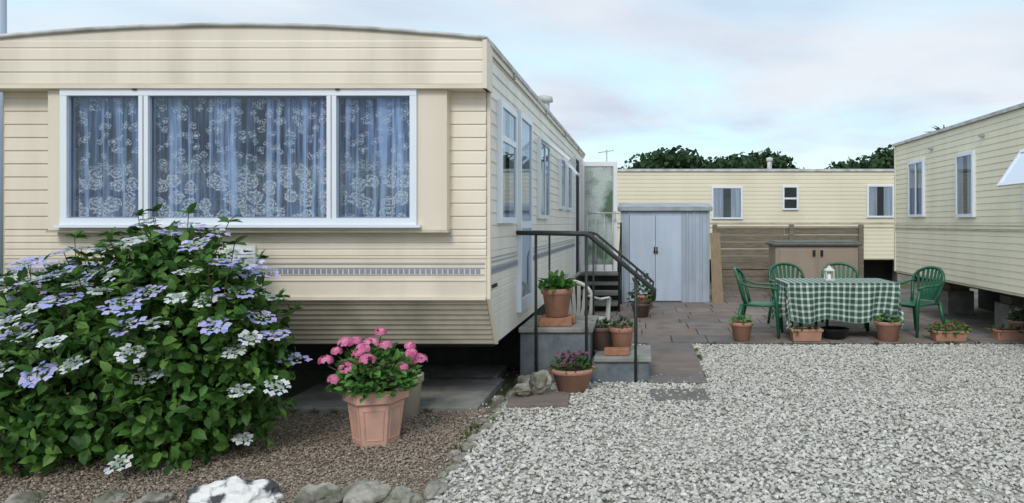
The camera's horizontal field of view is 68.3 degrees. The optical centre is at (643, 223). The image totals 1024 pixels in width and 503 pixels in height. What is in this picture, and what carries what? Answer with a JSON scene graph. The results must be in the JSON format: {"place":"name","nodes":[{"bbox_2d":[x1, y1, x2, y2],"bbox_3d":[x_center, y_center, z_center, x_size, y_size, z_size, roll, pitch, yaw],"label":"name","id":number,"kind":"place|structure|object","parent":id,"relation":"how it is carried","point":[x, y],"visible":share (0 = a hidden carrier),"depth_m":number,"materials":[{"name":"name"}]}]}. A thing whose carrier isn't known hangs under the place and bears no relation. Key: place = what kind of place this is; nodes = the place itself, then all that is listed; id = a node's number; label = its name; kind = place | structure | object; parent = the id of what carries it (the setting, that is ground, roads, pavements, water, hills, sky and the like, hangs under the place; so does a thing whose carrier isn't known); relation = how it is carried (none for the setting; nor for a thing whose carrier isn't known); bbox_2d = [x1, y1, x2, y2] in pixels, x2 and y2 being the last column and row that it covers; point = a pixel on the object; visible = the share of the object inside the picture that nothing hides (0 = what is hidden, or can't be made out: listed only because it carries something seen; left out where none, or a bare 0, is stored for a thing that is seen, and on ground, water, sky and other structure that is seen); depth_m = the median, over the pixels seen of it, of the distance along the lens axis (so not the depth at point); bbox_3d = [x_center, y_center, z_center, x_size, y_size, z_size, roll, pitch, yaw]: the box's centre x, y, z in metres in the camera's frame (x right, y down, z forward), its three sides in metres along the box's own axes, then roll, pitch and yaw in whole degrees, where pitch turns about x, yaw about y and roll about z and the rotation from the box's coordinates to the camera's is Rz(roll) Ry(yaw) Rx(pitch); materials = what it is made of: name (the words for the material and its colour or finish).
{"place":"outdoors","nodes":[
{"label":"outdoors","id":0,"kind":"place"},
{"bbox_2d":[0,407,490,502],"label":"garden bed","id":1,"kind":"object","parent":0,"point":[171,479],"depth_m":4.59,"materials":[{"name":"brown gravel"}]},
{"bbox_2d":[4,491,48,502],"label":"rock","id":2,"kind":"object","parent":1,"relation":"on","point":[30,497],"visible":0.97,"depth_m":3.94,"materials":[{"name":"grey stone"}]},
{"bbox_2d":[93,489,130,502],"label":"rock","id":3,"kind":"object","parent":1,"relation":"on","point":[109,496],"visible":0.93,"depth_m":3.98,"materials":[{"name":"grey stone"}]},
{"bbox_2d":[132,491,175,502],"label":"rock","id":4,"kind":"object","parent":1,"relation":"on","point":[152,497],"visible":0.96,"depth_m":3.92,"materials":[{"name":"grey stone"}]},
{"bbox_2d":[0,202,312,479],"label":"hydrangea bush","id":5,"kind":"object","parent":1,"relation":"on","point":[148,349],"visible":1,"depth_m":4.53,"materials":[{"name":"green plant"}]},
{"bbox_2d":[186,476,284,502],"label":"white painted rock","id":6,"kind":"object","parent":1,"relation":"on","point":[234,489],"visible":1,"depth_m":3.95,"materials":[{"name":"white stone"}]},
{"bbox_2d":[292,482,343,502],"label":"rock","id":7,"kind":"object","parent":1,"relation":"on","point":[328,492],"visible":0.98,"depth_m":3.95,"materials":[{"name":"grey stone"}]},
{"bbox_2d":[341,479,392,502],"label":"rock","id":8,"kind":"object","parent":1,"relation":"on","point":[367,491],"visible":0.91,"depth_m":3.97,"materials":[{"name":"grey stone"}]},
{"bbox_2d":[318,327,427,447],"bbox_3d":[-1.835,1.113,5.060,0.707,0.774,0.645,0,0,0],"label":"pink hydrangea pot","id":9,"kind":"object","parent":1,"relation":"on","point":[375,408],"visible":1,"depth_m":4.95,"materials":[{"name":"ceramic"}]},
{"bbox_2d":[382,485,423,502],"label":"rock","id":10,"kind":"object","parent":1,"relation":"on","point":[401,494],"visible":0.98,"depth_m":3.96,"materials":[{"name":"grey stone"}]},
{"bbox_2d":[386,368,424,418],"bbox_3d":[-1.855,1.280,5.751,0.331,0.440,0.282,0,0,23],"label":"beige flower pot","id":11,"kind":"object","parent":1,"relation":"on","point":[411,405],"visible":0.17,"depth_m":5.69,"materials":[{"name":"ceramic"}]},
{"bbox_2d":[449,449,460,455],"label":"border stone","id":12,"kind":"object","parent":1,"relation":"on","point":[458,451],"visible":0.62,"depth_m":4.81,"materials":[{"name":"grey stone"}]},
{"bbox_2d":[8,281,973,407],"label":"ground","id":13,"kind":"structure","parent":0,"point":[303,381],"depth_m":7.19,"materials":[{"name":"brown soil"}]},
{"bbox_2d":[0,0,7,306],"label":"utility pole","id":14,"kind":"object","parent":13,"relation":"on","point":[3,16],"visible":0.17,"depth_m":11.95,"materials":[{"name":"metal"}]},
{"bbox_2d":[0,22,616,370],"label":"static caravan","id":15,"kind":"object","parent":13,"relation":"on","point":[401,185],"visible":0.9,"depth_m":5.61,"materials":[{"name":"beige plastic"}]},
{"bbox_2d":[53,88,420,227],"bbox_3d":[-3.014,-0.494,5.535,2.713,1.053,0.110,0,0,0],"label":"bay window","id":16,"kind":"structure","parent":15,"relation":"in","point":[146,97],"depth_m":5.50,"materials":[{"name":"white plastic"}]},
{"bbox_2d":[516,110,532,312],"bbox_3d":[-1.170,-0.110,7.315,0.050,1.900,0.730,0,0,0],"label":"side door","id":17,"kind":"structure","parent":15,"relation":"in","point":[524,246],"depth_m":7.32,"materials":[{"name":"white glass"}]},
{"bbox_2d":[496,99,579,222],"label":"side windows","id":18,"kind":"structure","parent":15,"relation":"in","point":[507,117],"depth_m":6.67,"materials":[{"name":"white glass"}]},
{"bbox_2d":[516,230,655,382],"bbox_3d":[-0.532,0.784,6.900,1.316,1.432,0.044,0,0,0],"label":"step handrail","id":19,"kind":"object","parent":15,"relation":"attached to","point":[621,262],"visible":0.83,"depth_m":6.89,"materials":[{"name":"black metal"}]},
{"bbox_2d":[533,230,653,344],"bbox_3d":[-0.535,0.788,7.900,1.309,1.423,0.026,0,0,0],"label":"step handrail","id":20,"kind":"object","parent":15,"relation":"attached to","point":[637,269],"visible":0.51,"depth_m":7.89,"materials":[{"name":"black metal"}]},
{"bbox_2d":[580,162,616,270],"bbox_3d":[-0.805,-0.120,13.470,0.670,2.000,0.080,0,0,0],"label":"open door","id":21,"kind":"structure","parent":15,"relation":"in","point":[598,180],"depth_m":13.48,"materials":[{"name":"white plastic"}]},
{"bbox_2d":[277,365,506,412],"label":"concrete slab","id":22,"kind":"structure","parent":13,"relation":"on","point":[454,388],"depth_m":6.41,"materials":[{"name":"grey concrete"}]},
{"bbox_2d":[437,471,448,476],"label":"border stone","id":23,"kind":"object","parent":13,"relation":"on","point":[443,473],"visible":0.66,"depth_m":4.40,"materials":[{"name":"grey stone"}]},
{"bbox_2d":[479,418,489,423],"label":"border stone","id":24,"kind":"object","parent":13,"relation":"on","point":[484,420],"visible":0.46,"depth_m":5.57,"materials":[{"name":"grey stone"}]},
{"bbox_2d":[486,406,501,414],"bbox_3d":[-1.190,1.505,5.890,0.156,0.087,0.195,0,0,0],"label":"border stone","id":25,"kind":"object","parent":13,"relation":"on","point":[490,410],"visible":0.54,"depth_m":5.84,"materials":[{"name":"grey stone"}]},
{"bbox_2d":[491,395,505,402],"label":"border stone","id":26,"kind":"object","parent":13,"relation":"on","point":[500,398],"visible":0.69,"depth_m":6.27,"materials":[{"name":"grey stone"}]},
{"bbox_2d":[618,144,893,168],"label":"distant trees","id":27,"kind":"object","parent":13,"relation":"on","point":[658,158],"visible":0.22,"depth_m":44.26,"materials":[{"name":"green plant"}]},
{"bbox_2d":[580,157,932,282],"bbox_3d":[0.800,-0.085,20.398,14.680,3.230,3.705,0,0,0],"label":"static caravan","id":28,"kind":"object","parent":13,"relation":"on","point":[769,196],"visible":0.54,"depth_m":18.59,"materials":[{"name":"beige metal"}]},
{"bbox_2d":[617,185,893,227],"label":"windows","id":29,"kind":"structure","parent":28,"relation":"in","point":[727,201],"depth_m":18.58,"materials":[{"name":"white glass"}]},
{"bbox_2d":[7,0,1023,168],"label":"sky","id":30,"kind":"structure","parent":0,"point":[817,83],"materials":[{"name":"blue"}]},
{"bbox_2d":[470,342,732,419],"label":"stray gravel","id":31,"kind":"structure","parent":0,"point":[658,418],"depth_m":6.07,"materials":[{"name":"grey gravel"}]},
{"bbox_2d":[506,343,709,409],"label":"paved path","id":32,"kind":"structure","parent":0,"point":[671,362],"depth_m":7.01,"materials":[{"name":"grey stone"}]},
{"bbox_2d":[512,383,530,396],"bbox_3d":[-1.020,1.410,6.255,0.164,0.126,0.162,0,0,0],"label":"rock","id":33,"kind":"object","parent":32,"relation":"on","point":[523,389],"visible":1,"depth_m":6.19,"materials":[{"name":"grey stone"}]},
{"bbox_2d":[517,375,530,392],"bbox_3d":[-1.001,1.431,6.554,0.243,0.188,0.230,0,0,0],"label":"rock","id":34,"kind":"object","parent":33,"relation":"on","point":[523,379],"visible":0.23,"depth_m":6.49,"materials":[{"name":"grey stone"}]},
{"bbox_2d":[529,370,552,394],"bbox_3d":[-0.876,1.389,6.354,0.188,0.266,0.187,0,0,41],"label":"rock","id":35,"kind":"object","parent":32,"relation":"on","point":[540,381],"visible":0.9,"depth_m":6.30,"materials":[{"name":"grey stone"}]},
{"bbox_2d":[633,283,656,309],"bbox_3d":[0.025,1.238,12.587,0.422,0.463,0.436,0,0,0],"label":"potted plant","id":36,"kind":"object","parent":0,"point":[642,296],"visible":0.23,"depth_m":12.47,"materials":[{"name":"green plant"}]},
{"bbox_2d":[423,345,1023,502],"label":"gravel driveway","id":37,"kind":"structure","parent":0,"point":[967,479],"depth_m":4.84,"materials":[{"name":"grey gravel"}]},
{"bbox_2d":[423,479,448,499],"bbox_3d":[-1.163,1.495,4.129,0.152,0.114,0.196,0,0,-32],"label":"rock","id":38,"kind":"object","parent":37,"relation":"on","point":[433,488],"visible":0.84,"depth_m":4.09,"materials":[{"name":"grey stone"}]},
{"bbox_2d":[438,477,448,483],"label":"border stone","id":39,"kind":"object","parent":37,"relation":"on","point":[442,479],"visible":0.38,"depth_m":4.29,"materials":[{"name":"grey stone"}]},
{"bbox_2d":[446,462,461,473],"bbox_3d":[-1.159,1.513,4.548,0.108,0.075,0.210,0,0,0],"label":"border stone","id":40,"kind":"object","parent":37,"relation":"on","point":[454,466],"visible":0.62,"depth_m":4.49,"materials":[{"name":"grey stone"}]},
{"bbox_2d":[452,453,466,461],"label":"border stone","id":41,"kind":"object","parent":37,"relation":"on","point":[457,458],"visible":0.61,"depth_m":4.68,"materials":[{"name":"grey stone"}]},
{"bbox_2d":[460,442,476,451],"bbox_3d":[-1.165,1.508,4.943,0.139,0.083,0.149,0,0,33],"label":"border stone","id":42,"kind":"object","parent":37,"relation":"on","point":[466,446],"visible":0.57,"depth_m":4.89,"materials":[{"name":"grey stone"}]},
{"bbox_2d":[466,434,480,442],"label":"border stone","id":43,"kind":"object","parent":37,"relation":"on","point":[471,438],"visible":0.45,"depth_m":5.08,"materials":[{"name":"grey stone"}]},
{"bbox_2d":[478,422,496,431],"bbox_3d":[-1.136,1.508,5.404,0.155,0.092,0.151,0,0,0],"label":"border stone","id":44,"kind":"object","parent":37,"relation":"on","point":[487,425],"visible":0.5,"depth_m":5.37,"materials":[{"name":"grey stone"}]},
{"bbox_2d":[488,413,503,420],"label":"border stone","id":45,"kind":"object","parent":37,"relation":"on","point":[500,414],"visible":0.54,"depth_m":5.68,"materials":[{"name":"grey stone"}]},
{"bbox_2d":[505,391,512,397],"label":"border stone","id":46,"kind":"object","parent":37,"relation":"on","point":[508,393],"visible":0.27,"depth_m":6.43,"materials":[{"name":"grey stone"}]},
{"bbox_2d":[518,315,651,382],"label":"concrete steps","id":47,"kind":"structure","parent":37,"relation":"on","point":[551,340],"depth_m":6.96,"materials":[{"name":"grey concrete"}]},
{"bbox_2d":[538,314,575,325],"bbox_3d":[-0.832,0.939,7.146,0.344,0.078,0.308,0,0,0],"label":"brick stack","id":48,"kind":"object","parent":47,"relation":"on","point":[568,320],"visible":0.96,"depth_m":7.00,"materials":[{"name":"orange brick"}]},
{"bbox_2d":[537,270,578,316],"bbox_3d":[-0.826,0.669,7.107,0.435,0.453,0.471,0,0,0],"label":"potted plant","id":49,"kind":"object","parent":48,"relation":"on","point":[556,290],"visible":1,"depth_m":7.03,"materials":[{"name":"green plant"}]},
{"bbox_2d":[592,317,612,349],"bbox_3d":[-0.424,1.097,7.420,0.288,0.319,0.277,0,0,0],"label":"potted plant","id":50,"kind":"object","parent":47,"relation":"on","point":[602,339],"visible":0.73,"depth_m":7.31,"materials":[{"name":"green plant"}]},
{"bbox_2d":[604,347,629,355],"bbox_3d":[-0.250,1.226,7.080,0.240,0.063,0.120,0,0,0],"label":"brick","id":51,"kind":"object","parent":47,"relation":"on","point":[616,351],"visible":1,"depth_m":7.02,"materials":[{"name":"orange brick"}]},
{"bbox_2d":[608,315,633,349],"bbox_3d":[-0.200,1.080,7.265,0.287,0.355,0.295,0,0,0],"label":"potted plant","id":52,"kind":"object","parent":47,"relation":"on","point":[621,335],"visible":0.92,"depth_m":7.19,"materials":[{"name":"green plant"}]},
{"bbox_2d":[286,340,1012,449],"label":"weeds","id":53,"kind":"object","parent":37,"relation":"on","point":[505,388],"visible":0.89,"depth_m":5.83,"materials":[{"name":"green plant"}]},
{"bbox_2d":[892,103,1023,327],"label":"static caravan","id":54,"kind":"object","parent":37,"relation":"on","point":[959,204],"visible":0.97,"depth_m":10.16,"materials":[{"name":"beige metal"}]},
{"bbox_2d":[908,134,1023,216],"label":"windows","id":55,"kind":"structure","parent":54,"relation":"in","point":[965,163],"depth_m":10.16,"materials":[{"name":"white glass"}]},
{"bbox_2d":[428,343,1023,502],"bbox_3d":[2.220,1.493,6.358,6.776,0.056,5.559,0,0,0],"label":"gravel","id":56,"kind":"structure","parent":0,"point":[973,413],"depth_m":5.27,"materials":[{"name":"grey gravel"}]},
{"bbox_2d":[547,349,595,392],"bbox_3d":[-0.631,1.321,6.614,0.452,0.359,0.431,0,0,0],"label":"potted plant","id":57,"kind":"object","parent":56,"relation":"on","point":[572,377],"visible":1,"depth_m":6.52,"materials":[{"name":"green plant"}]},
{"bbox_2d":[580,289,1023,344],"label":"patio","id":58,"kind":"structure","parent":0,"point":[703,323],"depth_m":10.74,"materials":[{"name":"grey stone"}]},
{"bbox_2d":[568,280,610,324],"bbox_3d":[-0.735,1.057,8.410,0.630,0.893,0.639,0,0,20],"label":"white garden chair","id":59,"kind":"object","parent":58,"relation":"on","point":[573,304],"visible":0.23,"depth_m":8.17,"materials":[{"name":"plastic"}]},
{"bbox_2d":[576,212,621,311],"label":"entrance steps","id":60,"kind":"structure","parent":58,"relation":"on","point":[615,295],"depth_m":13.02,"materials":[{"name":"black metal"}]},
{"bbox_2d":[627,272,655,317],"bbox_3d":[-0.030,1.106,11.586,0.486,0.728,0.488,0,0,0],"label":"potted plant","id":61,"kind":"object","parent":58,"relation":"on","point":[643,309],"visible":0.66,"depth_m":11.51,"materials":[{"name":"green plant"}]},
{"bbox_2d":[618,203,712,302],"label":"metal shed","id":62,"kind":"structure","parent":58,"relation":"on","point":[666,246],"depth_m":13.73,"materials":[{"name":"grey metal"}]},
{"bbox_2d":[630,216,681,300],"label":"doors","id":63,"kind":"structure","parent":62,"relation":"in","point":[668,251],"depth_m":13.73,"materials":[{"name":"metal"}]},
{"bbox_2d":[710,233,722,302],"bbox_3d":[1.355,0.825,13.630,0.230,1.290,0.220,0,0,0],"label":"leaning plank","id":64,"kind":"object","parent":58,"relation":"on","point":[716,273],"visible":1,"depth_m":13.60,"materials":[{"name":"brown wood"}]},
{"bbox_2d":[728,314,753,340],"bbox_3d":[1.237,1.307,9.300,0.330,0.327,0.362,0,0,0],"label":"potted plant","id":65,"kind":"object","parent":58,"relation":"on","point":[741,329],"visible":1,"depth_m":9.21,"materials":[{"name":"green plant"}]},
{"bbox_2d":[733,267,783,338],"bbox_3d":[1.509,1.027,9.761,0.639,0.893,0.630,0,0,15],"label":"garden chair","id":66,"kind":"object","parent":58,"relation":"on","point":[775,304],"visible":0.95,"depth_m":9.59,"materials":[{"name":"green plastic"}]},
{"bbox_2d":[712,225,863,289],"bbox_3d":[3.140,0.780,15.980,3.280,1.500,0.120,0,0,0],"label":"wooden fence","id":67,"kind":"object","parent":58,"relation":"on","point":[744,247],"visible":0.37,"depth_m":15.99,"materials":[{"name":"brown wood"}]},
{"bbox_2d":[767,262,817,326],"bbox_3d":[2.124,1.027,10.642,0.630,0.893,0.639,0,0,-8],"label":"garden chair","id":68,"kind":"object","parent":58,"relation":"on","point":[770,271],"visible":0.41,"depth_m":10.88,"materials":[{"name":"green plastic"}]},
{"bbox_2d":[787,325,827,340],"bbox_3d":[2.044,1.369,9.279,0.547,0.203,0.328,0,0,-13],"label":"planter box","id":69,"kind":"object","parent":58,"relation":"on","point":[809,333],"visible":1,"depth_m":9.18,"materials":[{"name":"ceramic"}]},
{"bbox_2d":[766,240,861,294],"bbox_3d":[3.370,0.910,14.700,1.720,1.120,0.860,0,0,0],"label":"garden storage box","id":70,"kind":"object","parent":58,"relation":"on","point":[811,258],"visible":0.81,"depth_m":14.31,"materials":[{"name":"plastic"}]},
{"bbox_2d":[820,326,849,338],"bbox_3d":[2.450,1.405,9.450,0.380,0.130,0.380,0,0,0],"label":"planter","id":71,"kind":"object","parent":58,"relation":"on","point":[836,332],"visible":0.98,"depth_m":9.34,"materials":[{"name":"black plastic"}]},
{"bbox_2d":[771,278,903,331],"bbox_3d":[2.530,1.113,9.752,1.504,0.716,1.044,0,0,0],"label":"garden table","id":72,"kind":"object","parent":58,"relation":"on","point":[801,301],"visible":0.94,"depth_m":9.33,"materials":[{"name":"green fabric"}]},
{"bbox_2d":[823,263,834,280],"bbox_3d":[2.440,0.634,9.700,0.120,0.233,0.120,0,0,0],"label":"lantern","id":73,"kind":"object","parent":72,"relation":"on","point":[829,277],"visible":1,"depth_m":9.68,"materials":[{"name":"white plastic"}]},
{"bbox_2d":[821,262,865,327],"bbox_3d":[2.877,1.027,10.681,0.648,0.893,0.663,0,0,0],"label":"garden chair","id":74,"kind":"object","parent":58,"relation":"on","point":[834,264],"visible":0.3,"depth_m":10.94,"materials":[{"name":"green plastic"}]},
{"bbox_2d":[873,312,903,340],"bbox_3d":[3.081,1.284,9.296,0.365,0.372,0.382,0,0,0],"label":"potted plant","id":75,"kind":"object","parent":58,"relation":"on","point":[888,330],"visible":0.98,"depth_m":9.19,"materials":[{"name":"green plant"}]},
{"bbox_2d":[897,266,945,337],"bbox_3d":[3.657,1.027,9.870,0.639,0.893,0.630,0,0,-28],"label":"garden chair","id":76,"kind":"object","parent":58,"relation":"on","point":[923,292],"visible":0.85,"depth_m":9.88,"materials":[{"name":"green plastic"}]},
{"bbox_2d":[924,319,971,340],"bbox_3d":[3.838,1.331,9.274,0.618,0.277,0.345,0,0,0],"label":"planter box","id":77,"kind":"object","parent":58,"relation":"on","point":[959,333],"visible":1,"depth_m":9.19,"materials":[{"name":"ceramic"}]},
{"bbox_2d":[985,324,1023,339],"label":"planter box","id":78,"kind":"object","parent":58,"relation":"on","point":[1008,333],"visible":1,"depth_m":9.26,"materials":[{"name":"ceramic"}]},
{"bbox_2d":[1007,305,1023,328],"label":"potted plant","id":79,"kind":"object","parent":58,"relation":"on","point":[1014,321],"visible":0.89,"depth_m":9.67,"materials":[{"name":"green plant"}]}
]}

